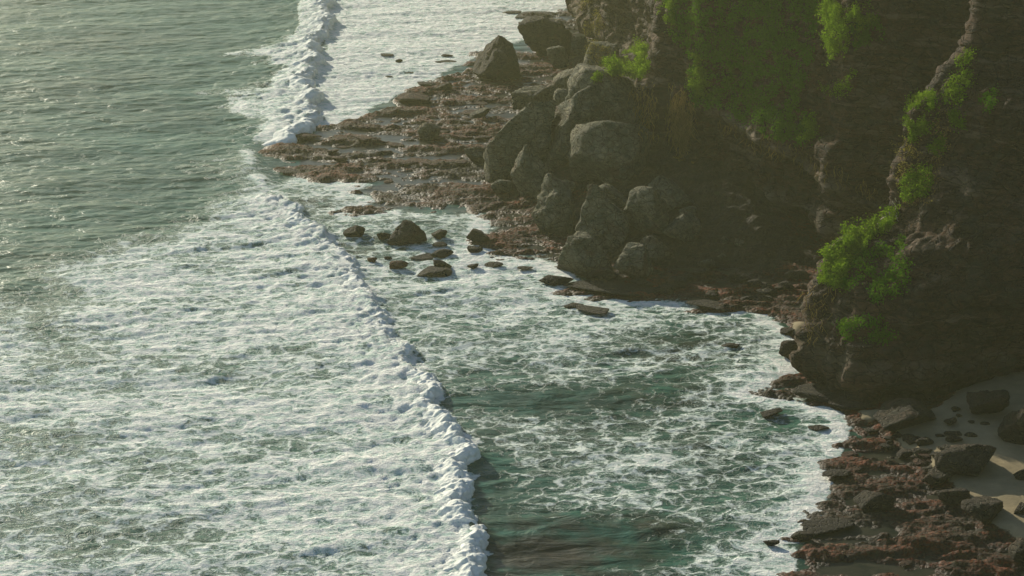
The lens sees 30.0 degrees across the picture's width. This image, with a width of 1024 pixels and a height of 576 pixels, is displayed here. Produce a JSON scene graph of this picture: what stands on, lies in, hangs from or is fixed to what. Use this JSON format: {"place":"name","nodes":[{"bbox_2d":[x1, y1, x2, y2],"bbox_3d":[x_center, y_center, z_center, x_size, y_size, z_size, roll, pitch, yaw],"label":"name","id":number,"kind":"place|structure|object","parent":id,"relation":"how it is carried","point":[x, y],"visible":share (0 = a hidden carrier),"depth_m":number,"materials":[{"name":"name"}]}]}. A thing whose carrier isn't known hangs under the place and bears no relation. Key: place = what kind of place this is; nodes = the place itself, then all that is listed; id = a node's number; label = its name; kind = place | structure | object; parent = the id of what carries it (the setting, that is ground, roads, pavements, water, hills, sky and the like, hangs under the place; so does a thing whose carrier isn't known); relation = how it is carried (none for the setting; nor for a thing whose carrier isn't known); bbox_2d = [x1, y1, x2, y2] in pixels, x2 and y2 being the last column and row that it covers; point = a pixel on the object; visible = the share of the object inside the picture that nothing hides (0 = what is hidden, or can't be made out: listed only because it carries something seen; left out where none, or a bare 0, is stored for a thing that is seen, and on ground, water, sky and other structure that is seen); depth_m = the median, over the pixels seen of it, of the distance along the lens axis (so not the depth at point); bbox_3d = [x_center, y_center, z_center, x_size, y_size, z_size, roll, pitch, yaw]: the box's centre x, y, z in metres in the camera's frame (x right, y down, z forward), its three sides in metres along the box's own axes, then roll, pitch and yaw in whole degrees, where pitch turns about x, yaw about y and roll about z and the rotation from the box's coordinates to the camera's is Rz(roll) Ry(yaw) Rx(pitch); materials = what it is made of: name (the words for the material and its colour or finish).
{"place":"outdoors","nodes":[
{"label":"outdoors","id":0,"kind":"place"},
{"bbox_2d":[0,0,1023,575],"bbox_3d":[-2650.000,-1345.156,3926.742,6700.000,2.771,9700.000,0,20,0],"label":"sea","id":1,"kind":"structure","parent":0,"point":[204,366],"depth_m":211.97,"materials":[{"name":"liquid"}]},
{"bbox_2d":[262,0,337,145],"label":"breaking wave","id":2,"kind":"object","parent":1,"relation":"on","point":[313,94],"visible":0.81,"depth_m":325.79,"materials":[{"name":"white liquid"}]},
{"bbox_2d":[343,225,364,236],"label":"rock","id":3,"kind":"object","parent":1,"relation":"in","point":[355,231],"visible":1,"depth_m":252.10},
{"bbox_2d":[270,195,489,575],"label":"breaking wave","id":4,"kind":"object","parent":1,"relation":"on","point":[457,491],"visible":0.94,"depth_m":184.43,"materials":[{"name":"white liquid"}]},
{"bbox_2d":[376,233,390,239],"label":"rock","id":5,"kind":"object","parent":1,"relation":"in","point":[382,236],"visible":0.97,"depth_m":251.40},
{"bbox_2d":[389,260,408,268],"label":"rock","id":6,"kind":"object","parent":1,"relation":"in","point":[397,264],"visible":1,"depth_m":240.26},
{"bbox_2d":[387,220,426,245],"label":"rock","id":7,"kind":"object","parent":1,"relation":"in","point":[405,232],"visible":1,"depth_m":249.63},
{"bbox_2d":[417,266,451,276],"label":"rock","id":8,"kind":"object","parent":1,"relation":"in","point":[437,271],"visible":1,"depth_m":238.16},
{"bbox_2d":[431,229,446,238],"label":"rock","id":9,"kind":"object","parent":1,"relation":"in","point":[439,233],"visible":1,"depth_m":251.50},
{"bbox_2d":[467,245,482,252],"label":"rock","id":10,"kind":"object","parent":1,"relation":"in","point":[474,249],"visible":1,"depth_m":246.32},
{"bbox_2d":[576,305,608,313],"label":"rock","id":11,"kind":"object","parent":1,"relation":"in","point":[594,309],"visible":1,"depth_m":225.94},
{"bbox_2d":[760,408,782,417],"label":"rock","id":12,"kind":"object","parent":1,"relation":"in","point":[768,413],"visible":1,"depth_m":197.43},
{"bbox_2d":[807,425,828,430],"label":"rock","id":13,"kind":"object","parent":1,"relation":"in","point":[817,427],"visible":1,"depth_m":194.29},
{"bbox_2d":[258,7,1023,575],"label":"reef shore","id":14,"kind":"structure","parent":0,"point":[776,239],"depth_m":242.12,"materials":[{"name":"rock"}]},
{"bbox_2d":[279,168,302,173],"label":"rock","id":15,"kind":"object","parent":14,"relation":"on","point":[290,171],"visible":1,"depth_m":279.81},
{"bbox_2d":[295,133,321,139],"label":"rock","id":16,"kind":"object","parent":14,"relation":"on","point":[300,136],"visible":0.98,"depth_m":296.53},
{"bbox_2d":[355,135,374,140],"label":"rock","id":17,"kind":"object","parent":14,"relation":"on","point":[363,137],"visible":1,"depth_m":294.71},
{"bbox_2d":[394,92,431,102],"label":"rock","id":18,"kind":"object","parent":14,"relation":"on","point":[409,97],"visible":1,"depth_m":317.31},
{"bbox_2d":[409,253,433,259],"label":"rock","id":19,"kind":"object","parent":14,"relation":"on","point":[426,256],"visible":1,"depth_m":244.08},
{"bbox_2d":[417,122,440,141],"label":"boulder","id":20,"kind":"object","parent":14,"relation":"on","point":[428,131],"visible":1,"depth_m":296.35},
{"bbox_2d":[430,249,452,257],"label":"rock","id":21,"kind":"object","parent":14,"relation":"on","point":[441,253],"visible":1,"depth_m":244.54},
{"bbox_2d":[433,259,451,267],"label":"rock","id":22,"kind":"object","parent":14,"relation":"on","point":[437,262],"visible":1,"depth_m":240.25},
{"bbox_2d":[433,83,452,90],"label":"rock","id":23,"kind":"object","parent":14,"relation":"on","point":[446,86],"visible":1,"depth_m":325.51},
{"bbox_2d":[464,147,484,162],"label":"boulder","id":24,"kind":"object","parent":14,"relation":"on","point":[474,153],"visible":0.83,"depth_m":284.83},
{"bbox_2d":[466,228,489,241],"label":"rock","id":25,"kind":"object","parent":14,"relation":"on","point":[476,235],"visible":1,"depth_m":249.41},
{"bbox_2d":[469,107,489,118],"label":"boulder","id":26,"kind":"object","parent":14,"relation":"on","point":[481,112],"visible":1,"depth_m":309.44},
{"bbox_2d":[484,261,502,267],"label":"rock","id":27,"kind":"object","parent":14,"relation":"on","point":[493,264],"visible":1,"depth_m":241.39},
{"bbox_2d":[473,35,522,79],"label":"boulder","id":28,"kind":"object","parent":14,"relation":"on","point":[497,58],"visible":0.97,"depth_m":331.57,"materials":[{"name":"stone"}]},
{"bbox_2d":[491,179,512,192],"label":"boulder","id":29,"kind":"object","parent":14,"relation":"on","point":[501,185],"visible":1,"depth_m":269.02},
{"bbox_2d":[483,100,555,182],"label":"boulder","id":30,"kind":"object","parent":14,"relation":"on","point":[529,124],"visible":0.64,"depth_m":272.05,"materials":[{"name":"stone"}]},
{"bbox_2d":[510,85,549,109],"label":"boulder","id":31,"kind":"object","parent":14,"relation":"on","point":[522,97],"visible":0.81,"depth_m":311.36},
{"bbox_2d":[510,144,553,198],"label":"boulder","id":32,"kind":"object","parent":14,"relation":"on","point":[530,170],"visible":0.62,"depth_m":263.63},
{"bbox_2d":[515,11,552,17],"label":"rock","id":33,"kind":"object","parent":14,"relation":"on","point":[524,16],"visible":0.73,"depth_m":385.73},
{"bbox_2d":[517,15,571,54],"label":"boulder","id":34,"kind":"object","parent":14,"relation":"on","point":[540,34],"visible":0.9,"depth_m":348.53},
{"bbox_2d":[531,173,574,235],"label":"boulder","id":35,"kind":"object","parent":14,"relation":"on","point":[553,212],"visible":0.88,"depth_m":252.00,"materials":[{"name":"stone"}]},
{"bbox_2d":[547,85,560,100],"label":"boulder","id":36,"kind":"object","parent":14,"relation":"on","point":[552,88],"visible":0.36,"depth_m":313.93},
{"bbox_2d":[538,275,573,285],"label":"rock","id":37,"kind":"object","parent":14,"relation":"on","point":[553,280],"visible":1,"depth_m":234.59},
{"bbox_2d":[547,45,568,68],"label":"boulder","id":38,"kind":"object","parent":14,"relation":"on","point":[558,57],"visible":0.96,"depth_m":339.57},
{"bbox_2d":[553,88,567,105],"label":"boulder","id":39,"kind":"object","parent":14,"relation":"on","point":[559,95],"visible":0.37,"depth_m":305.33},
{"bbox_2d":[552,68,573,89],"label":"boulder","id":40,"kind":"object","parent":14,"relation":"on","point":[560,79],"visible":0.25,"depth_m":317.16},
{"bbox_2d":[543,85,612,167],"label":"boulder","id":41,"kind":"object","parent":14,"relation":"on","point":[587,104],"visible":0.52,"depth_m":270.99,"materials":[{"name":"stone"}]},
{"bbox_2d":[570,35,588,55],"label":"boulder","id":42,"kind":"object","parent":14,"relation":"on","point":[578,43],"visible":0.91,"depth_m":346.95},
{"bbox_2d":[557,231,612,275],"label":"boulder","id":43,"kind":"object","parent":14,"relation":"on","point":[583,253],"visible":0.91,"depth_m":237.20,"materials":[{"name":"stone"}]},
{"bbox_2d":[575,184,628,249],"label":"boulder","id":44,"kind":"object","parent":14,"relation":"on","point":[603,221],"visible":0.82,"depth_m":245.63,"materials":[{"name":"stone"}]},
{"bbox_2d":[584,41,619,66],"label":"boulder","id":45,"kind":"object","parent":14,"relation":"on","point":[613,48],"visible":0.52,"depth_m":326.71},
{"bbox_2d":[587,266,616,279],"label":"boulder","id":46,"kind":"object","parent":14,"relation":"on","point":[607,272],"visible":1,"depth_m":235.12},
{"bbox_2d":[565,63,646,127],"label":"boulder","id":47,"kind":"object","parent":14,"relation":"on","point":[615,91],"visible":0.45,"depth_m":273.72,"materials":[{"name":"stone"}]},
{"bbox_2d":[568,120,652,182],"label":"boulder","id":48,"kind":"object","parent":14,"relation":"on","point":[604,151],"visible":0.84,"depth_m":259.51,"materials":[{"name":"stone"}]},
{"bbox_2d":[563,278,661,295],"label":"rock","id":49,"kind":"object","parent":14,"relation":"on","point":[617,286],"visible":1,"depth_m":232.84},
{"bbox_2d":[599,183,626,206],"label":"boulder","id":50,"kind":"object","parent":14,"relation":"on","point":[617,197],"visible":0.57,"depth_m":254.14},
{"bbox_2d":[614,242,652,277],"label":"boulder","id":51,"kind":"object","parent":14,"relation":"on","point":[633,260],"visible":0.98,"depth_m":234.60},
{"bbox_2d":[624,186,668,233],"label":"boulder","id":52,"kind":"object","parent":14,"relation":"on","point":[645,209],"visible":0.91,"depth_m":245.07,"materials":[{"name":"stone"}]},
{"bbox_2d":[640,235,673,263],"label":"boulder","id":53,"kind":"object","parent":14,"relation":"on","point":[659,251],"visible":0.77,"depth_m":240.54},
{"bbox_2d":[647,175,694,211],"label":"boulder","id":54,"kind":"object","parent":14,"relation":"on","point":[671,193],"visible":0.76,"depth_m":250.71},
{"bbox_2d":[662,211,701,241],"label":"boulder","id":55,"kind":"object","parent":14,"relation":"on","point":[684,226],"visible":1,"depth_m":244.61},
{"bbox_2d":[678,206,696,214],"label":"boulder","id":56,"kind":"object","parent":14,"relation":"on","point":[692,209],"visible":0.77,"depth_m":248.19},
{"bbox_2d":[686,299,728,310],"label":"rock","id":57,"kind":"object","parent":14,"relation":"on","point":[705,303],"visible":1,"depth_m":227.09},
{"bbox_2d":[705,290,718,298],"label":"rock","id":58,"kind":"object","parent":14,"relation":"on","point":[709,294],"visible":1,"depth_m":230.39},
{"bbox_2d":[728,272,751,281],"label":"rock","id":59,"kind":"object","parent":14,"relation":"on","point":[734,275],"visible":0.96,"depth_m":236.06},
{"bbox_2d":[746,279,760,286],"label":"rock","id":60,"kind":"object","parent":14,"relation":"on","point":[754,283],"visible":1,"depth_m":232.34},
{"bbox_2d":[756,288,776,294],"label":"rock","id":61,"kind":"object","parent":14,"relation":"on","point":[766,291],"visible":1,"depth_m":230.91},
{"bbox_2d":[763,540,779,545],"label":"rock","id":62,"kind":"object","parent":14,"relation":"on","point":[771,542],"visible":1,"depth_m":170.37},
{"bbox_2d":[777,281,793,289],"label":"rock","id":63,"kind":"object","parent":14,"relation":"on","point":[787,285],"visible":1,"depth_m":232.07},
{"bbox_2d":[780,327,794,333],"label":"boulder","id":64,"kind":"object","parent":14,"relation":"on","point":[785,330],"visible":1,"depth_m":219.08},
{"bbox_2d":[779,340,797,356],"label":"boulder","id":65,"kind":"object","parent":14,"relation":"on","point":[787,347],"visible":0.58,"depth_m":212.16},
{"bbox_2d":[784,270,809,279],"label":"rock","id":66,"kind":"object","parent":14,"relation":"on","point":[798,274],"visible":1,"depth_m":236.05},
{"bbox_2d":[790,530,814,540],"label":"rock","id":67,"kind":"object","parent":14,"relation":"on","point":[804,535],"visible":1,"depth_m":171.03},
{"bbox_2d":[792,383,838,402],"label":"boulder","id":68,"kind":"object","parent":14,"relation":"on","point":[818,392],"visible":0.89,"depth_m":201.24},
{"bbox_2d":[802,518,854,535],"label":"rock","id":69,"kind":"object","parent":14,"relation":"on","point":[817,526],"visible":1,"depth_m":173.67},
{"bbox_2d":[822,469,850,476],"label":"rock","id":70,"kind":"object","parent":14,"relation":"on","point":[837,472],"visible":1,"depth_m":183.19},
{"bbox_2d":[841,451,858,456],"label":"rock","id":71,"kind":"object","parent":14,"relation":"on","point":[850,454],"visible":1,"depth_m":188.30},
{"bbox_2d":[828,396,874,409],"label":"boulder","id":72,"kind":"object","parent":14,"relation":"on","point":[841,402],"visible":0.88,"depth_m":198.47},
{"bbox_2d":[853,490,894,512],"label":"boulder","id":73,"kind":"object","parent":14,"relation":"on","point":[868,501],"visible":1,"depth_m":176.41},
{"bbox_2d":[896,448,912,459],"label":"rock","id":74,"kind":"object","parent":14,"relation":"on","point":[903,453],"visible":1,"depth_m":187.66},
{"bbox_2d":[873,398,936,431],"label":"boulder","id":75,"kind":"object","parent":14,"relation":"on","point":[896,414],"visible":1,"depth_m":192.53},
{"bbox_2d":[905,437,919,444],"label":"rock","id":76,"kind":"object","parent":14,"relation":"on","point":[910,440],"visible":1,"depth_m":189.38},
{"bbox_2d":[913,458,927,465],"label":"rock","id":77,"kind":"object","parent":14,"relation":"on","point":[918,461],"visible":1,"depth_m":185.69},
{"bbox_2d":[912,447,932,458],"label":"rock","id":78,"kind":"object","parent":14,"relation":"on","point":[915,451],"visible":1,"depth_m":186.90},
{"bbox_2d":[916,437,933,445],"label":"rock","id":79,"kind":"object","parent":14,"relation":"on","point":[924,441],"visible":1,"depth_m":188.45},
{"bbox_2d":[921,466,954,484],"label":"boulder","id":80,"kind":"object","parent":14,"relation":"on","point":[934,475],"visible":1,"depth_m":181.27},
{"bbox_2d":[944,431,961,435],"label":"rock","id":81,"kind":"object","parent":14,"relation":"on","point":[953,433],"visible":1,"depth_m":190.75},
{"bbox_2d":[936,488,970,504],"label":"boulder","id":82,"kind":"object","parent":14,"relation":"on","point":[956,496],"visible":0.92,"depth_m":177.44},
{"bbox_2d":[945,435,962,441],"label":"rock","id":83,"kind":"object","parent":14,"relation":"on","point":[955,438],"visible":1,"depth_m":188.84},
{"bbox_2d":[934,443,995,475],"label":"boulder","id":84,"kind":"object","parent":14,"relation":"on","point":[969,459],"visible":1,"depth_m":181.33,"materials":[{"name":"stone"}]},
{"bbox_2d":[961,495,1002,523],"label":"boulder","id":85,"kind":"object","parent":14,"relation":"on","point":[986,509],"visible":1,"depth_m":173.26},
{"bbox_2d":[966,389,1009,414],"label":"boulder","id":86,"kind":"object","parent":14,"relation":"on","point":[986,402],"visible":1,"depth_m":193.47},
{"bbox_2d":[997,407,1023,444],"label":"boulder","id":87,"kind":"object","parent":14,"relation":"on","point":[1011,428],"visible":1,"depth_m":187.48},
{"bbox_2d":[1008,537,1023,563],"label":"boulder","id":88,"kind":"object","parent":14,"relation":"on","point":[1016,550],"visible":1,"depth_m":166.62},
{"bbox_2d":[1013,469,1023,480],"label":"boulder","id":89,"kind":"object","parent":14,"relation":"on","point":[1019,475],"visible":1,"depth_m":180.32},
{"bbox_2d":[1014,502,1023,514],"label":"boulder","id":90,"kind":"object","parent":14,"relation":"on","point":[1019,509],"visible":1,"depth_m":173.73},
{"bbox_2d":[565,0,970,243],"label":"sea cliff","id":91,"kind":"structure","parent":0,"point":[860,127],"depth_m":246.04,"materials":[{"name":"stone"}]},
{"bbox_2d":[578,0,624,78],"bbox_3d":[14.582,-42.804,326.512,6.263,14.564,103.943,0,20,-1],"label":"dry shrub","id":92,"kind":"object","parent":91,"relation":"attached to","point":[591,30],"visible":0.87,"depth_m":346.80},
{"bbox_2d":[590,36,650,82],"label":"creeper plant","id":93,"kind":"object","parent":91,"relation":"on","point":[639,66],"visible":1,"depth_m":274.54,"materials":[{"name":"green plant"}]},
{"bbox_2d":[625,81,660,144],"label":"hanging vine","id":94,"kind":"object","parent":91,"relation":"hanging from","point":[648,119],"visible":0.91,"depth_m":270.80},
{"bbox_2d":[655,0,677,25],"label":"creeper plant","id":95,"kind":"object","parent":91,"relation":"attached to","point":[667,3],"visible":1,"depth_m":266.10,"materials":[{"name":"green plant"}]},
{"bbox_2d":[664,83,698,158],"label":"hanging vine","id":96,"kind":"object","parent":91,"relation":"hanging from","point":[680,135],"visible":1,"depth_m":265.62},
{"bbox_2d":[684,49,711,98],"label":"creeper plant","id":97,"kind":"object","parent":91,"relation":"attached to","point":[700,82],"visible":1,"depth_m":262.93,"materials":[{"name":"green plant"}]},
{"bbox_2d":[662,0,823,146],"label":"creeper plant","id":98,"kind":"object","parent":91,"relation":"attached to","point":[780,42],"visible":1,"depth_m":254.30,"materials":[{"name":"green plant"}]},
{"bbox_2d":[718,117,876,199],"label":"hanging vine","id":99,"kind":"object","parent":91,"relation":"hanging from","point":[803,161],"visible":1,"depth_m":247.69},
{"bbox_2d":[797,109,818,140],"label":"creeper plant","id":100,"kind":"object","parent":91,"relation":"attached to","point":[811,125],"visible":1,"depth_m":246.38,"materials":[{"name":"green plant"}]},
{"bbox_2d":[817,68,857,98],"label":"creeper plant","id":101,"kind":"object","parent":91,"relation":"on","point":[839,86],"visible":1,"depth_m":239.67,"materials":[{"name":"green plant"}]},
{"bbox_2d":[814,0,875,66],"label":"creeper plant","id":102,"kind":"object","parent":91,"relation":"attached to","point":[831,10],"visible":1,"depth_m":236.27,"materials":[{"name":"green plant"}]},
{"bbox_2d":[845,12,886,50],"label":"creeper plant","id":103,"kind":"object","parent":91,"relation":"attached to","point":[863,34],"visible":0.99,"depth_m":235.73,"materials":[{"name":"green plant"}]},
{"bbox_2d":[789,0,1023,408],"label":"sea cliff headland","id":104,"kind":"structure","parent":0,"point":[954,317],"depth_m":202.97,"materials":[{"name":"stone"}]},
{"bbox_2d":[795,285,835,347],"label":"hanging vine","id":105,"kind":"object","parent":104,"relation":"hanging from","point":[814,313],"visible":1,"depth_m":203.52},
{"bbox_2d":[815,203,901,291],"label":"creeper plant","id":106,"kind":"object","parent":104,"relation":"on","point":[855,241],"visible":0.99,"depth_m":206.34,"materials":[{"name":"green plant"}]},
{"bbox_2d":[831,312,899,345],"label":"creeper plant","id":107,"kind":"object","parent":104,"relation":"attached to","point":[878,333],"visible":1,"depth_m":199.36,"materials":[{"name":"green plant"}]},
{"bbox_2d":[840,233,914,304],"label":"creeper plant","id":108,"kind":"object","parent":104,"relation":"attached to","point":[886,278],"visible":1,"depth_m":202.40,"materials":[{"name":"green plant"}]},
{"bbox_2d":[898,162,934,202],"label":"creeper plant","id":109,"kind":"object","parent":104,"relation":"attached to","point":[919,181],"visible":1,"depth_m":210.16,"materials":[{"name":"green plant"}]},
{"bbox_2d":[900,87,940,145],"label":"creeper plant","id":110,"kind":"object","parent":104,"relation":"attached to","point":[930,96],"visible":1,"depth_m":211.68,"materials":[{"name":"green plant"}]},
{"bbox_2d":[890,108,950,208],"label":"dry shrub","id":111,"kind":"object","parent":104,"relation":"on","point":[939,157],"visible":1,"depth_m":210.98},
{"bbox_2d":[925,130,946,157],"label":"creeper plant","id":112,"kind":"object","parent":104,"relation":"attached to","point":[939,143],"visible":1,"depth_m":210.49,"materials":[{"name":"green plant"}]},
{"bbox_2d":[946,106,967,133],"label":"creeper plant","id":113,"kind":"object","parent":104,"relation":"attached to","point":[954,119],"visible":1,"depth_m":209.41,"materials":[{"name":"green plant"}]},
{"bbox_2d":[940,47,977,107],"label":"creeper plant","id":114,"kind":"object","parent":104,"relation":"attached to","point":[966,82],"visible":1,"depth_m":211.59,"materials":[{"name":"green plant"}]},
{"bbox_2d":[977,83,999,113],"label":"creeper plant","id":115,"kind":"object","parent":104,"relation":"attached to","point":[988,98],"visible":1,"depth_m":207.72,"materials":[{"name":"green plant"}]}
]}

